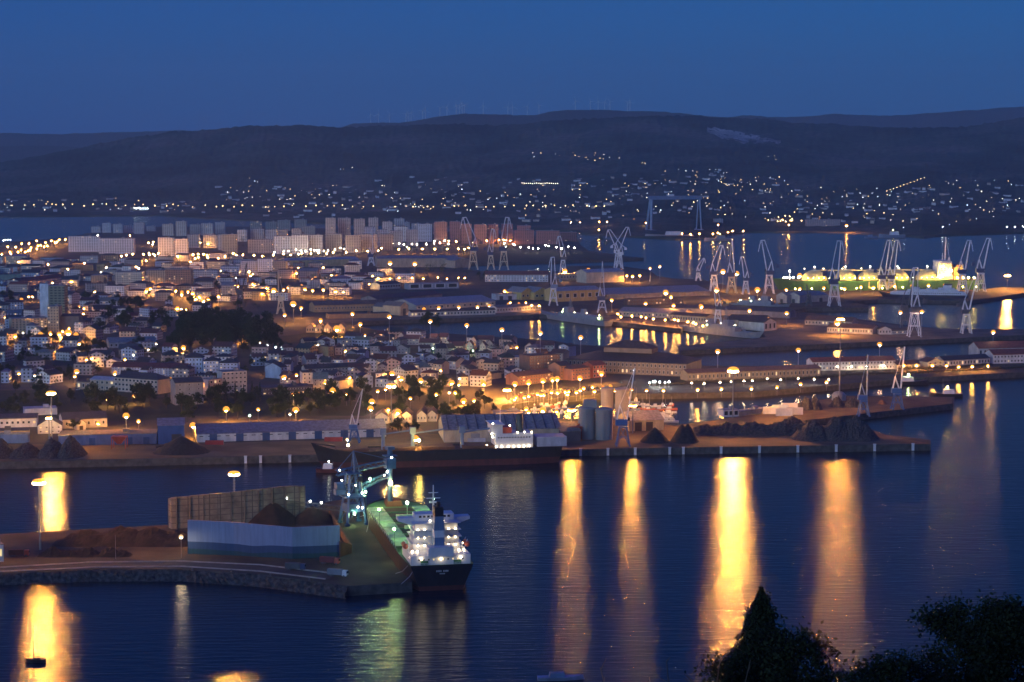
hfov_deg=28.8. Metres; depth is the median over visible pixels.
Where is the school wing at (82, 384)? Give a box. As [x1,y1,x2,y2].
[76,378,89,388]
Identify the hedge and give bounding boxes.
[650,373,845,384]
[845,365,1023,375]
[897,362,988,368]
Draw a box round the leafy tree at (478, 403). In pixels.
[473,400,481,407]
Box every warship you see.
[540,296,612,326]
[679,308,763,338]
[730,289,790,306]
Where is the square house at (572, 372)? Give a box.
[564,364,589,380]
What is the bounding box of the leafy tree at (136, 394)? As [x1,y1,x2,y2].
[132,387,147,405]
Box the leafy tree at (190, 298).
[186,295,195,303]
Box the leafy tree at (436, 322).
[431,317,439,330]
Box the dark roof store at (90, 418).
[58,411,107,428]
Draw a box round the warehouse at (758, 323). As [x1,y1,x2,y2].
[739,316,776,330]
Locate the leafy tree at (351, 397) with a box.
[341,388,357,405]
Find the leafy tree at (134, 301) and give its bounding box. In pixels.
[130,296,139,307]
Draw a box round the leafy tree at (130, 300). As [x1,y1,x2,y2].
[125,296,132,304]
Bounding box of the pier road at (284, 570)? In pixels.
[0,562,335,578]
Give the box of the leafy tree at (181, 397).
[174,392,190,405]
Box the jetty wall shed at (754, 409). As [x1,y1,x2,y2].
[739,405,762,415]
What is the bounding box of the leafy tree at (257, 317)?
[253,314,263,320]
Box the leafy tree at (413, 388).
[410,383,419,393]
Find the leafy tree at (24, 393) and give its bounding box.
[19,390,29,398]
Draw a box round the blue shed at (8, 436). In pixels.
[0,430,29,442]
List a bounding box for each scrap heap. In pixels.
[0,438,39,458]
[35,435,88,458]
[693,421,805,435]
[781,415,802,424]
[790,415,879,441]
[799,395,822,410]
[828,396,861,407]
[877,399,886,404]
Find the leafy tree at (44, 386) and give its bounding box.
[35,384,52,392]
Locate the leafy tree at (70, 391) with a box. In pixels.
[66,389,75,403]
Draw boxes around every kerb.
[0,561,90,567]
[0,566,96,571]
[91,560,181,562]
[98,566,181,567]
[182,560,259,564]
[182,566,259,571]
[260,564,326,572]
[260,570,325,579]
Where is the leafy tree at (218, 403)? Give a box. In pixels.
[214,400,222,412]
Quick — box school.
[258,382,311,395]
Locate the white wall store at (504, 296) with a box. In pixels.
[492,292,516,299]
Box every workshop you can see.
[306,322,315,332]
[315,322,324,332]
[323,322,333,332]
[337,322,346,332]
[375,255,457,267]
[445,256,470,267]
[623,296,682,304]
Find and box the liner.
[879,284,968,297]
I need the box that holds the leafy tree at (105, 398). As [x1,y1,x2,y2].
[98,390,112,408]
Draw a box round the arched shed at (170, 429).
[157,417,184,443]
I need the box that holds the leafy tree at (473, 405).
[467,404,480,413]
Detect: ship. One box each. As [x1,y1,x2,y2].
[645,231,693,235]
[704,235,731,240]
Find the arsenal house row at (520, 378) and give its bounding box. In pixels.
[506,368,552,385]
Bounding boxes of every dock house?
[403,334,420,344]
[419,338,440,348]
[429,333,438,337]
[439,333,448,342]
[452,341,464,348]
[467,340,474,351]
[471,336,478,347]
[477,335,494,344]
[479,341,486,350]
[487,339,494,348]
[504,343,511,352]
[536,341,555,350]
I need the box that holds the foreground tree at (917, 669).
[855,643,960,681]
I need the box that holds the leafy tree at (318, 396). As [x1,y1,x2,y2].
[313,390,332,406]
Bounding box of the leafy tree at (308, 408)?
[305,404,312,411]
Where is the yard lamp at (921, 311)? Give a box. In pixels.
[920,310,923,337]
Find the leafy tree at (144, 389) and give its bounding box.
[137,385,154,394]
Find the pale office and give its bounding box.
[515,353,525,367]
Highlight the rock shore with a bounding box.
[0,569,346,598]
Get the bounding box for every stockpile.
[249,503,295,526]
[295,506,337,524]
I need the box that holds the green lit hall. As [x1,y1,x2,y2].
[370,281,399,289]
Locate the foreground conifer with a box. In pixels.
[722,586,807,681]
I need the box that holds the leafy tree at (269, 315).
[261,310,273,319]
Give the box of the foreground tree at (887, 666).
[815,650,925,681]
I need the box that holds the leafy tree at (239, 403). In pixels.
[234,400,245,413]
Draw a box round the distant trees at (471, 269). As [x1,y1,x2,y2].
[5,234,622,388]
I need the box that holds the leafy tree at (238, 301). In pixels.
[233,299,242,305]
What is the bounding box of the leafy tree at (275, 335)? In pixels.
[268,331,279,349]
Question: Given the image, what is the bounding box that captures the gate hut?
[0,542,3,561]
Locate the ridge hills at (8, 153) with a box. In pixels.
[0,110,785,161]
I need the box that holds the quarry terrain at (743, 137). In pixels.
[707,127,780,143]
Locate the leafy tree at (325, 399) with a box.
[319,396,330,410]
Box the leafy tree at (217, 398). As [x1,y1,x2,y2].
[212,395,225,406]
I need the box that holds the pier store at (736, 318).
[728,314,769,325]
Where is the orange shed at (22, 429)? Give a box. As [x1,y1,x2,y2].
[0,426,29,431]
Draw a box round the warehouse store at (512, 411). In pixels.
[493,408,521,413]
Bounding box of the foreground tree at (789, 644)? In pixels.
[741,613,845,681]
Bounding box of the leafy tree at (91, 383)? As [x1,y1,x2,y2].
[86,382,98,398]
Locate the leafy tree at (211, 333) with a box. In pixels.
[199,325,224,344]
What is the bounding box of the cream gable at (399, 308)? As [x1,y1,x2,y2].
[383,301,408,315]
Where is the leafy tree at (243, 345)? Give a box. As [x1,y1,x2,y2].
[240,342,248,349]
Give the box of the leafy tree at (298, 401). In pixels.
[294,395,304,410]
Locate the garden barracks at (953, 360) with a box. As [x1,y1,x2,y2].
[936,354,989,365]
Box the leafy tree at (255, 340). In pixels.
[248,334,261,345]
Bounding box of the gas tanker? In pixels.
[773,253,982,291]
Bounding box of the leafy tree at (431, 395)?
[426,391,437,406]
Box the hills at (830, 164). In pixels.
[0,115,1023,239]
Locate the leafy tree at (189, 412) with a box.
[180,407,194,421]
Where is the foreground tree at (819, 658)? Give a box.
[795,635,854,681]
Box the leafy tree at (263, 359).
[259,355,265,365]
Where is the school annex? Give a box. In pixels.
[89,376,114,390]
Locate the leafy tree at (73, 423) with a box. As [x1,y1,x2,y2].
[67,419,80,429]
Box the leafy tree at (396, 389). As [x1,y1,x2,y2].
[392,384,402,400]
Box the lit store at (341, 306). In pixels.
[309,299,384,311]
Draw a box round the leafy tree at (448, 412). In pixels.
[442,406,455,414]
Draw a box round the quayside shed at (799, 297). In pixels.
[790,290,816,302]
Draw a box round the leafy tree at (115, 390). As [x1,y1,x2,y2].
[107,385,118,396]
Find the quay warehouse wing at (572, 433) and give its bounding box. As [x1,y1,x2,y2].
[558,421,580,441]
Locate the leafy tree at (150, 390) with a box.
[145,386,157,398]
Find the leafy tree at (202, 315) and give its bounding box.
[192,309,212,320]
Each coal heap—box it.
[153,436,209,454]
[640,427,669,443]
[671,423,698,443]
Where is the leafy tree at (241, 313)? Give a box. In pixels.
[229,306,252,319]
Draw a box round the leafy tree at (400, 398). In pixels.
[396,395,405,404]
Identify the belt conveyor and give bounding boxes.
[287,500,340,514]
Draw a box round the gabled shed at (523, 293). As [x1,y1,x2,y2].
[506,286,531,299]
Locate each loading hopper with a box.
[111,435,127,448]
[567,423,581,439]
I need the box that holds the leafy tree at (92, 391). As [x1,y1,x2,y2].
[82,384,108,408]
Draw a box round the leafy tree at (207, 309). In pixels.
[198,304,215,319]
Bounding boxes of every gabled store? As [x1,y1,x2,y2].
[374,408,389,423]
[389,408,402,422]
[402,407,412,422]
[416,407,427,421]
[427,406,437,420]
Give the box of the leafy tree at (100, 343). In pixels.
[96,339,107,348]
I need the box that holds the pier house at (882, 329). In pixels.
[877,325,890,333]
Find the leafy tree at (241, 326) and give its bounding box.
[230,321,250,344]
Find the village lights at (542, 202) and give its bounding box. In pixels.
[62,155,1019,221]
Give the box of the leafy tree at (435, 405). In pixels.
[431,401,438,409]
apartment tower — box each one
[47,304,61,332]
[68,235,99,251]
[91,225,101,232]
[99,237,135,253]
[102,222,111,232]
[113,223,123,232]
[124,224,133,231]
[133,222,144,233]
[146,225,155,230]
[158,236,174,256]
[162,223,174,235]
[175,237,188,256]
[176,220,186,235]
[187,233,199,247]
[190,223,200,234]
[201,222,213,234]
[203,233,217,247]
[215,221,225,233]
[218,233,226,249]
[221,233,237,253]
[237,228,247,240]
[247,238,273,252]
[250,221,261,228]
[250,228,263,238]
[265,228,276,238]
[266,221,276,228]
[274,235,290,253]
[277,219,290,230]
[278,228,287,235]
[291,234,308,253]
[292,228,301,234]
[294,218,306,231]
[304,225,314,234]
[309,234,322,252]
[325,217,335,233]
[325,233,341,251]
[338,217,350,239]
[345,234,360,252]
[354,218,364,240]
[362,234,377,251]
[364,226,375,233]
[368,217,377,233]
[377,228,386,246]
[380,233,392,249]
[382,221,392,233]
[390,230,402,246]
[394,217,404,225]
[394,225,407,241]
[406,228,417,245]
[411,222,420,228]
[417,223,431,241]
[434,220,446,243]
[449,220,459,241]
[461,223,471,243]
[474,223,486,243]
[488,223,497,243]
[501,223,512,242]
[514,229,533,243]
[517,224,530,229]
[536,229,559,243]
[560,231,576,240]
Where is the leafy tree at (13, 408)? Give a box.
[11,403,20,411]
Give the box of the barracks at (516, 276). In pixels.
[485,271,547,281]
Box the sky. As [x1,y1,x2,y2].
[0,0,1023,134]
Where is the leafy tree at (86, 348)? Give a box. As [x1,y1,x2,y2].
[75,343,89,351]
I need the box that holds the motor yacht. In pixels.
[664,418,678,422]
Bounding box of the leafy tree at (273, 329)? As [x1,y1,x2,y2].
[268,326,279,333]
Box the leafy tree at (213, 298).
[205,295,217,306]
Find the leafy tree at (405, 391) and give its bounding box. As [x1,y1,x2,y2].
[395,386,407,395]
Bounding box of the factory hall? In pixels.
[278,256,358,266]
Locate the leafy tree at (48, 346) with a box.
[42,343,55,349]
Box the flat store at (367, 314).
[326,311,389,318]
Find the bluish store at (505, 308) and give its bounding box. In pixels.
[489,303,540,312]
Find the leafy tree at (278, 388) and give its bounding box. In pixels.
[271,384,287,397]
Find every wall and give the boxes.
[168,486,304,528]
[187,520,339,558]
[329,510,351,556]
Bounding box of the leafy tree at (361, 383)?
[354,375,368,392]
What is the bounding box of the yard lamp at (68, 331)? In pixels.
[64,329,71,334]
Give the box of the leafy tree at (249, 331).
[243,324,263,351]
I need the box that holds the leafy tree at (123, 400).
[108,395,128,413]
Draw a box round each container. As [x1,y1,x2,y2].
[205,440,223,444]
[324,437,342,440]
[467,438,485,441]
[763,407,779,413]
[772,405,788,407]
[776,408,792,415]
[781,403,797,406]
[786,407,802,414]
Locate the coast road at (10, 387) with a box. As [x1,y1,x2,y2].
[0,385,76,389]
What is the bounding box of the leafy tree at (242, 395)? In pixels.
[238,390,250,401]
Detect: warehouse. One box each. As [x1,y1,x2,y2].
[194,418,386,441]
[438,413,560,441]
[739,316,776,330]
[969,341,1023,353]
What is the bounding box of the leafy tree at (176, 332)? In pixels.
[173,324,195,349]
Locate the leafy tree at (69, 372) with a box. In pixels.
[66,367,73,377]
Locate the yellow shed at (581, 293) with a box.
[544,285,600,301]
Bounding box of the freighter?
[311,409,566,468]
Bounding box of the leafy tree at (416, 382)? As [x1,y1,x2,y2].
[409,378,422,387]
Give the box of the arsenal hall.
[564,339,701,375]
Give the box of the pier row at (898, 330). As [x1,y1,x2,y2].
[890,328,906,333]
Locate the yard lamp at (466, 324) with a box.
[464,323,468,349]
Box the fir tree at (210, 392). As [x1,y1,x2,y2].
[206,382,211,403]
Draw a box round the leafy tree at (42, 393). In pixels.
[38,390,48,401]
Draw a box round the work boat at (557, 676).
[537,671,584,680]
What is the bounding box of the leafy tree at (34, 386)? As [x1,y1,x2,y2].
[30,379,45,389]
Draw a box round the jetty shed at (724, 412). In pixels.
[718,405,738,416]
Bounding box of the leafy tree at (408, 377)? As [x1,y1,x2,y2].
[405,374,412,388]
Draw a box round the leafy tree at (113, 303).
[108,299,116,305]
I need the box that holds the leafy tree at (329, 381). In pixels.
[324,378,336,387]
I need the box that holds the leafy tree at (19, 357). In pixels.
[16,353,23,364]
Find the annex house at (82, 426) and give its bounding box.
[72,417,85,429]
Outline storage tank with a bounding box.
[831,391,845,400]
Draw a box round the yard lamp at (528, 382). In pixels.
[525,380,531,393]
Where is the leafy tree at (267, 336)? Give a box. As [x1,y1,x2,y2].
[260,330,273,344]
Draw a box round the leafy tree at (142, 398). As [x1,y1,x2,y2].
[136,393,145,402]
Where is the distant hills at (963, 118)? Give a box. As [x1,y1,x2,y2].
[0,107,1023,146]
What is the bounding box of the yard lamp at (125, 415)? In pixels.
[123,413,129,427]
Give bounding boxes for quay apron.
[0,396,951,460]
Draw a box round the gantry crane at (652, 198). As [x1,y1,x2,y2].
[645,194,703,229]
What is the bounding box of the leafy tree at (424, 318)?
[419,315,429,324]
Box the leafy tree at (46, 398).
[37,393,50,403]
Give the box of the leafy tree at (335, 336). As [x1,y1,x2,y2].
[332,333,340,340]
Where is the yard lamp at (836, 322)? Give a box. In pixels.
[834,319,839,335]
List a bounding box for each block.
[0,255,3,263]
[0,266,12,272]
[0,279,6,284]
[0,284,8,291]
[6,254,29,263]
[8,315,46,333]
[9,264,20,271]
[9,274,62,285]
[9,281,30,291]
[20,269,42,277]
[21,258,32,264]
[21,264,43,269]
[31,267,48,275]
[31,285,39,290]
[33,259,46,266]
[40,256,63,263]
[40,281,50,319]
[44,272,60,274]
[48,259,71,266]
[48,283,67,312]
[49,266,61,274]
[57,265,74,271]
[60,313,82,331]
[61,276,78,286]
[64,258,78,261]
[64,268,80,275]
[68,285,74,290]
[71,274,82,280]
[72,260,83,264]
[73,263,92,270]
[80,254,97,262]
[83,274,92,280]
[85,281,106,291]
[91,273,106,282]
[97,261,111,270]
[98,272,112,280]
[101,253,118,260]
[102,268,121,274]
[105,284,128,295]
[108,264,123,268]
[109,260,120,265]
[115,270,144,285]
[119,257,130,262]
[122,264,134,270]
[124,258,142,265]
[128,289,147,295]
[130,281,153,289]
[146,268,165,284]
[151,286,170,296]
[153,283,174,290]
[155,256,176,261]
[155,259,173,265]
[155,290,173,300]
[161,262,176,267]
[165,267,193,287]
[170,265,188,267]
[170,376,203,404]
[176,253,191,260]
[176,284,190,290]
[189,264,201,268]
[190,261,205,268]
[191,283,202,294]
[193,268,219,278]
[194,288,215,300]
[195,278,213,288]
[200,258,217,264]
[202,375,221,394]
[207,259,228,269]
[208,287,220,294]
[209,251,227,259]
[217,276,234,284]
[217,294,236,300]
[217,367,246,393]
[220,271,233,276]
[220,282,236,294]
[221,264,240,278]
[230,254,242,261]
[233,258,250,262]
[236,276,246,284]
[237,288,251,298]
[240,259,256,274]
[247,280,258,287]
[249,276,261,283]
[251,288,268,299]
[257,257,274,271]
[257,271,277,278]
[265,277,276,284]
[268,291,290,300]
[273,259,287,271]
[278,268,295,277]
[288,282,306,287]
[288,284,303,294]
[293,261,304,267]
[298,268,319,278]
[300,276,312,281]
[301,362,362,375]
[306,278,320,287]
[308,261,324,267]
[319,267,340,273]
[320,278,330,283]
[321,272,339,278]
[325,281,345,288]
[329,285,351,294]
[331,275,350,283]
[344,262,359,272]
[344,272,366,278]
[348,280,363,288]
[349,258,361,268]
[352,275,370,280]
[362,277,373,287]
[368,271,385,277]
[373,276,392,281]
[377,267,392,273]
[395,271,414,282]
[519,351,559,370]
[603,202,614,205]
[713,218,722,222]
[805,218,839,225]
[984,348,1023,363]
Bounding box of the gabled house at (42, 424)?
[37,415,62,433]
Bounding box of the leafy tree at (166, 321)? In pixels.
[161,314,172,331]
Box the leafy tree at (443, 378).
[436,374,448,390]
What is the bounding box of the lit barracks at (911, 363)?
[893,359,920,369]
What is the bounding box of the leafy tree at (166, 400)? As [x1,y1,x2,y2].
[163,394,172,410]
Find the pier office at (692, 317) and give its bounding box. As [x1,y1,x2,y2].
[669,312,713,322]
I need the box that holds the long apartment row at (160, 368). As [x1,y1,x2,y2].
[111,362,190,375]
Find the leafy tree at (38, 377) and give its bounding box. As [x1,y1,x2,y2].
[31,373,41,383]
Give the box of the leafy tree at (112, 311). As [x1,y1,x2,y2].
[101,305,119,317]
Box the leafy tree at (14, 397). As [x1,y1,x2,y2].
[8,393,19,401]
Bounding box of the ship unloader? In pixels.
[333,446,397,526]
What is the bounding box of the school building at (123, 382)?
[114,371,170,393]
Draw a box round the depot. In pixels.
[0,272,20,279]
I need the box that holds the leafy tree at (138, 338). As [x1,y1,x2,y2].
[132,335,144,342]
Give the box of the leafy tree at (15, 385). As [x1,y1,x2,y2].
[13,381,20,392]
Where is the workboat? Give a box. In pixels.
[878,231,904,237]
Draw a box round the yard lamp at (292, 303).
[290,301,296,323]
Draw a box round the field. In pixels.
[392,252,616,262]
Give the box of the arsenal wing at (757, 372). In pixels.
[680,364,820,380]
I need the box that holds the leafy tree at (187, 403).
[182,395,196,408]
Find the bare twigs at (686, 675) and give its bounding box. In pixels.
[649,656,724,681]
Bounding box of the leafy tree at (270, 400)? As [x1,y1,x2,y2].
[266,396,277,406]
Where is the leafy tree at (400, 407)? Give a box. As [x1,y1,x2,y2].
[394,401,404,410]
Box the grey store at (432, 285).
[404,281,458,289]
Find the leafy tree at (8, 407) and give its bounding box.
[3,403,12,413]
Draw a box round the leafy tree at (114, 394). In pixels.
[106,393,122,404]
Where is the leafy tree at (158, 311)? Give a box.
[155,306,168,320]
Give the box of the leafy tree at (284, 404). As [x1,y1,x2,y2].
[279,399,289,416]
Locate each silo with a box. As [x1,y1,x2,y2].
[578,399,596,439]
[595,407,613,440]
[600,386,613,407]
[615,387,628,418]
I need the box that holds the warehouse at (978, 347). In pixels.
[969,341,1023,353]
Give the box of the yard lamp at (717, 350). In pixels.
[715,349,719,367]
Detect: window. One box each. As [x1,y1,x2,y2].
[410,284,419,287]
[422,284,432,287]
[435,283,444,287]
[448,283,457,286]
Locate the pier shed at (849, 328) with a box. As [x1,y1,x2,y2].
[827,323,878,333]
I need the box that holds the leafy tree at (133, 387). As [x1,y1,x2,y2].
[130,382,137,392]
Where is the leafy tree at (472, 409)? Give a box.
[464,405,477,413]
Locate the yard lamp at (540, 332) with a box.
[538,331,542,352]
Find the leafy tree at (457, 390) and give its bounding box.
[452,387,461,397]
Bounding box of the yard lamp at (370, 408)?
[367,406,373,418]
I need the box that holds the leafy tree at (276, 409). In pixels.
[270,403,284,417]
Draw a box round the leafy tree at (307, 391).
[304,387,313,402]
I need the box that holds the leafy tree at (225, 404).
[221,402,230,413]
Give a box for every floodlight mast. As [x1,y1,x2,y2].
[32,479,44,549]
[46,391,55,437]
[46,416,51,438]
[228,471,239,490]
[387,383,395,429]
[503,388,510,399]
[630,404,635,432]
[728,367,738,417]
[837,317,843,396]
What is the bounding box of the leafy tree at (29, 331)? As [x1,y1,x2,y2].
[25,330,33,341]
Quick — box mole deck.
[678,319,1023,349]
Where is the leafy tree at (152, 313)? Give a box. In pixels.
[149,311,156,319]
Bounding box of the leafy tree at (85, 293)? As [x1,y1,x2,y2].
[81,291,90,296]
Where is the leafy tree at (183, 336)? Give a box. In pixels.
[173,328,190,343]
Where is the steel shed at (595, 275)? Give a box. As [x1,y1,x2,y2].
[576,268,624,282]
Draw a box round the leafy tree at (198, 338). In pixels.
[196,328,211,345]
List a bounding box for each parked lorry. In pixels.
[8,549,29,556]
[285,562,305,570]
[319,556,339,564]
[327,568,347,576]
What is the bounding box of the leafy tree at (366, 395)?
[358,391,368,401]
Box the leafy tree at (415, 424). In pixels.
[411,422,419,429]
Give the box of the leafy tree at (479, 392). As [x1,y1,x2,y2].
[475,389,483,400]
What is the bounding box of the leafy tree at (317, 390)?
[312,387,322,400]
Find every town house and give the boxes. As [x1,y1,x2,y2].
[0,294,8,301]
[0,303,9,312]
[0,311,6,317]
[0,323,5,330]
[0,331,6,344]
[0,345,14,361]
[1,368,11,382]
[3,329,19,339]
[4,314,22,327]
[5,300,23,308]
[6,294,19,299]
[7,310,21,314]
[13,341,20,354]
[15,366,23,374]
[18,337,28,346]
[21,365,36,381]
[23,307,39,316]
[23,356,44,366]
[24,345,40,353]
[26,322,37,334]
[30,326,44,335]
[30,334,49,346]
[33,349,55,359]
[35,369,63,383]
[37,364,55,369]
[42,342,64,353]
[55,347,80,360]
[58,331,78,340]
[61,335,81,346]
[68,291,79,303]
[70,306,82,313]
[74,320,93,332]
[74,361,96,374]
[76,352,87,362]
[79,297,97,307]
[80,292,96,297]
[83,301,99,310]
[83,309,104,316]
[83,324,102,339]
[88,344,106,351]
[88,350,103,366]
[92,305,112,311]
[93,315,108,326]
[98,297,119,305]
[98,350,114,359]
[99,293,111,296]
[104,323,118,332]
[106,357,120,366]
[110,291,121,296]
[112,306,126,316]
[118,326,139,336]
[120,345,143,359]
[120,369,138,373]
[128,322,144,330]
[130,312,138,317]
[134,318,149,326]
[135,356,156,362]
[138,339,153,352]
[139,306,157,316]
[139,327,162,339]
[140,366,154,372]
[152,322,165,331]
[160,350,181,362]
[161,342,177,352]
[162,304,173,310]
[163,308,181,316]
[165,299,172,304]
[169,364,194,377]
[179,351,191,359]
[192,302,211,310]
[193,346,209,353]
[194,371,212,377]
[202,352,213,358]
[212,341,236,357]
[214,353,233,360]
[249,352,267,365]
[252,344,268,352]
[264,362,287,378]
[265,359,281,365]
[268,350,279,361]
[279,369,293,382]
[280,351,298,364]
[281,344,292,350]
[282,353,296,366]
[283,358,293,371]
[284,374,299,383]
[295,343,318,352]
[298,352,304,361]
[300,337,317,342]
[300,368,315,383]
[301,354,316,364]
[305,351,322,361]
[312,372,328,389]
[317,335,334,345]
[318,338,329,345]
[318,343,333,355]
[321,356,331,363]
[321,370,341,379]
[331,357,347,362]
[332,376,352,388]
[333,369,345,375]
[335,343,342,354]
[337,337,351,349]
[344,332,364,345]
[344,344,362,355]
[345,349,356,355]
[345,353,365,361]
[347,362,371,374]
[347,366,366,381]
[354,336,374,348]
[356,357,379,369]
[356,372,372,386]
[357,349,369,357]
[365,357,376,371]
[366,333,381,337]
[370,341,386,354]
[373,353,390,361]
[375,336,393,345]
[375,369,386,377]
[375,375,388,386]
[377,329,387,335]
[378,346,396,356]
[378,362,387,370]
[382,333,394,343]
[383,356,401,370]
[387,327,403,338]
[388,374,398,388]
[393,365,418,381]
[394,336,406,345]
[396,343,410,353]
[398,362,418,374]
[402,352,419,363]
[406,328,426,337]
[413,360,428,363]
[416,350,428,359]
[417,362,431,374]
[418,344,430,352]
[421,369,438,377]
[421,376,441,386]
[424,352,436,360]
[428,358,437,369]
[433,360,448,374]
[434,343,446,358]
[444,375,450,385]
[446,342,454,352]
[446,351,455,359]
[446,356,465,369]
[448,348,468,352]
[456,352,469,359]
[456,364,477,380]
[457,372,468,385]
[460,360,476,366]
[470,369,491,386]
[475,349,485,357]
[476,357,488,368]
[480,349,492,358]
[483,359,503,373]
[487,346,502,356]
[490,370,501,378]
[497,352,514,367]
[499,334,516,345]
[503,342,513,351]
[504,365,524,377]
[507,350,526,355]
[525,344,544,353]
[533,348,547,352]
[551,348,568,360]
[558,343,576,356]
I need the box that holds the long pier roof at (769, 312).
[670,304,795,317]
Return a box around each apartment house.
[185,353,204,373]
[203,356,220,372]
[219,358,239,369]
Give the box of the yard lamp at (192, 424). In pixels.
[189,422,195,438]
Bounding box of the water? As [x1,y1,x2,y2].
[0,216,1023,681]
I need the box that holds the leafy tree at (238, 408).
[231,404,242,418]
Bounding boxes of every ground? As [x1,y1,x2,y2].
[0,227,1023,468]
[0,498,411,595]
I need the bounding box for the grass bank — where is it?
[0,390,388,421]
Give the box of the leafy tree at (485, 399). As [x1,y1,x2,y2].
[481,395,488,408]
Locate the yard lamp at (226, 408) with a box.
[223,406,229,421]
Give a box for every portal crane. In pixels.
[235,263,247,307]
[276,271,284,313]
[367,227,374,265]
[460,217,482,269]
[484,229,495,269]
[494,217,511,269]
[548,257,561,305]
[556,236,569,272]
[597,261,606,312]
[606,229,626,268]
[610,227,630,267]
[694,258,705,280]
[706,245,724,290]
[711,281,725,323]
[725,239,736,292]
[739,256,752,293]
[758,240,778,293]
[805,284,812,305]
[823,240,844,305]
[873,240,892,289]
[883,240,900,289]
[896,276,916,327]
[906,267,927,336]
[944,237,951,266]
[953,240,972,292]
[957,278,979,333]
[971,238,992,291]
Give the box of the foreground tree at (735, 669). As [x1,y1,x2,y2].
[685,634,772,681]
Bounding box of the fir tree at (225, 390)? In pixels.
[223,379,229,401]
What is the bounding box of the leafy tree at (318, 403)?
[314,399,324,409]
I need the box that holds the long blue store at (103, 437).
[58,428,157,444]
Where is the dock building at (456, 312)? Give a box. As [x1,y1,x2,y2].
[408,308,495,316]
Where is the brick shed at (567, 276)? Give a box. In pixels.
[554,272,575,279]
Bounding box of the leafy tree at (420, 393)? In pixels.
[415,390,425,399]
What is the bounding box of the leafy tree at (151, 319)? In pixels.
[147,315,154,323]
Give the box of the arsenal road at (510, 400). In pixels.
[501,379,862,404]
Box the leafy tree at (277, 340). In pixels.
[272,337,283,349]
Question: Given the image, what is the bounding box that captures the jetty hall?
[618,410,664,430]
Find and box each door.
[126,437,132,443]
[143,437,149,443]
[172,434,181,439]
[209,434,216,439]
[236,433,243,440]
[262,432,269,439]
[289,432,295,439]
[315,431,321,438]
[341,430,347,437]
[366,429,373,436]
[471,433,479,437]
[635,422,641,430]
[646,422,652,430]
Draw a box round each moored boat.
[543,393,551,406]
[553,392,562,409]
[662,410,676,412]
[663,406,677,409]
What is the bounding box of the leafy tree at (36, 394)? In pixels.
[33,391,41,404]
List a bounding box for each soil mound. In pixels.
[37,546,132,556]
[51,525,187,546]
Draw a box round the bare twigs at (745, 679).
[600,658,750,681]
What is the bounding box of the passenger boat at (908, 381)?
[894,374,928,384]
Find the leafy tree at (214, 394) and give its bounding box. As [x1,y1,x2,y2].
[204,386,219,400]
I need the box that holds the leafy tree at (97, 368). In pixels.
[95,365,102,372]
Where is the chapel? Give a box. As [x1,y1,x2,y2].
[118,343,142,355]
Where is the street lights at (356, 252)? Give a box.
[47,235,568,272]
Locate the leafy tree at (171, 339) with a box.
[168,336,178,347]
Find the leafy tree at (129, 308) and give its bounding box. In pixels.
[125,305,133,314]
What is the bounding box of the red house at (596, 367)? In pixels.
[581,360,606,377]
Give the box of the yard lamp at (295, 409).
[292,407,298,420]
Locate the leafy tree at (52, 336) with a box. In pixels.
[49,331,56,342]
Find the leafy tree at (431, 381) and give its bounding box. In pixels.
[427,376,439,387]
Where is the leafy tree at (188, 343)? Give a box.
[183,339,193,349]
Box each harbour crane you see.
[348,389,363,442]
[615,368,635,446]
[856,354,870,416]
[890,347,904,409]
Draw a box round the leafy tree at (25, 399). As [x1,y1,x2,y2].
[19,395,29,403]
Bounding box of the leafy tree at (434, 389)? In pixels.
[428,383,444,399]
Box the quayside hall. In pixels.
[808,291,828,301]
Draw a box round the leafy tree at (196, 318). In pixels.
[185,312,202,339]
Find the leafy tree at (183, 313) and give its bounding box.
[177,308,191,321]
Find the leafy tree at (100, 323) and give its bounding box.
[93,318,105,328]
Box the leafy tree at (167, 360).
[161,357,173,362]
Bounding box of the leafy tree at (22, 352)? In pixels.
[19,348,26,355]
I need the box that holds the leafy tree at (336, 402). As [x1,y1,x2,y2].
[330,397,341,406]
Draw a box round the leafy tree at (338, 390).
[335,387,343,397]
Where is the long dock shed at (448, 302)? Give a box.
[396,295,494,309]
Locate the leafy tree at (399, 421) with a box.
[393,418,401,424]
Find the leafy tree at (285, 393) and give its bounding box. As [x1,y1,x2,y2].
[272,388,290,398]
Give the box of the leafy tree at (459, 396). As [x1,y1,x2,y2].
[455,393,464,403]
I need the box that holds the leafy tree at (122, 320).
[116,313,129,324]
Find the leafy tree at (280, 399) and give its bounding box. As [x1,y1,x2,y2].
[276,394,285,402]
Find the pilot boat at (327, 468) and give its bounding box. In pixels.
[316,461,344,472]
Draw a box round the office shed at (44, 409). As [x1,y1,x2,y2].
[23,404,56,414]
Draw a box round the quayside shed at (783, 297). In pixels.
[776,290,804,302]
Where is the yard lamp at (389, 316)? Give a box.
[387,315,391,345]
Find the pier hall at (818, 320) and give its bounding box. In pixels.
[805,315,857,325]
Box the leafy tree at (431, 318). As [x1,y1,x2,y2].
[430,313,441,322]
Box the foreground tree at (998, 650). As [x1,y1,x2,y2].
[945,585,1023,681]
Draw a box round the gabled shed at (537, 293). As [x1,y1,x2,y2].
[528,286,543,299]
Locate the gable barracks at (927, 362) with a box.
[919,357,943,366]
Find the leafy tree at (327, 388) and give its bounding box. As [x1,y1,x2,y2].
[324,383,336,393]
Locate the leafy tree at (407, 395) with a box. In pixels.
[404,390,413,400]
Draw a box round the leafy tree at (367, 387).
[363,384,371,392]
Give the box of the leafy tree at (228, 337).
[217,330,234,341]

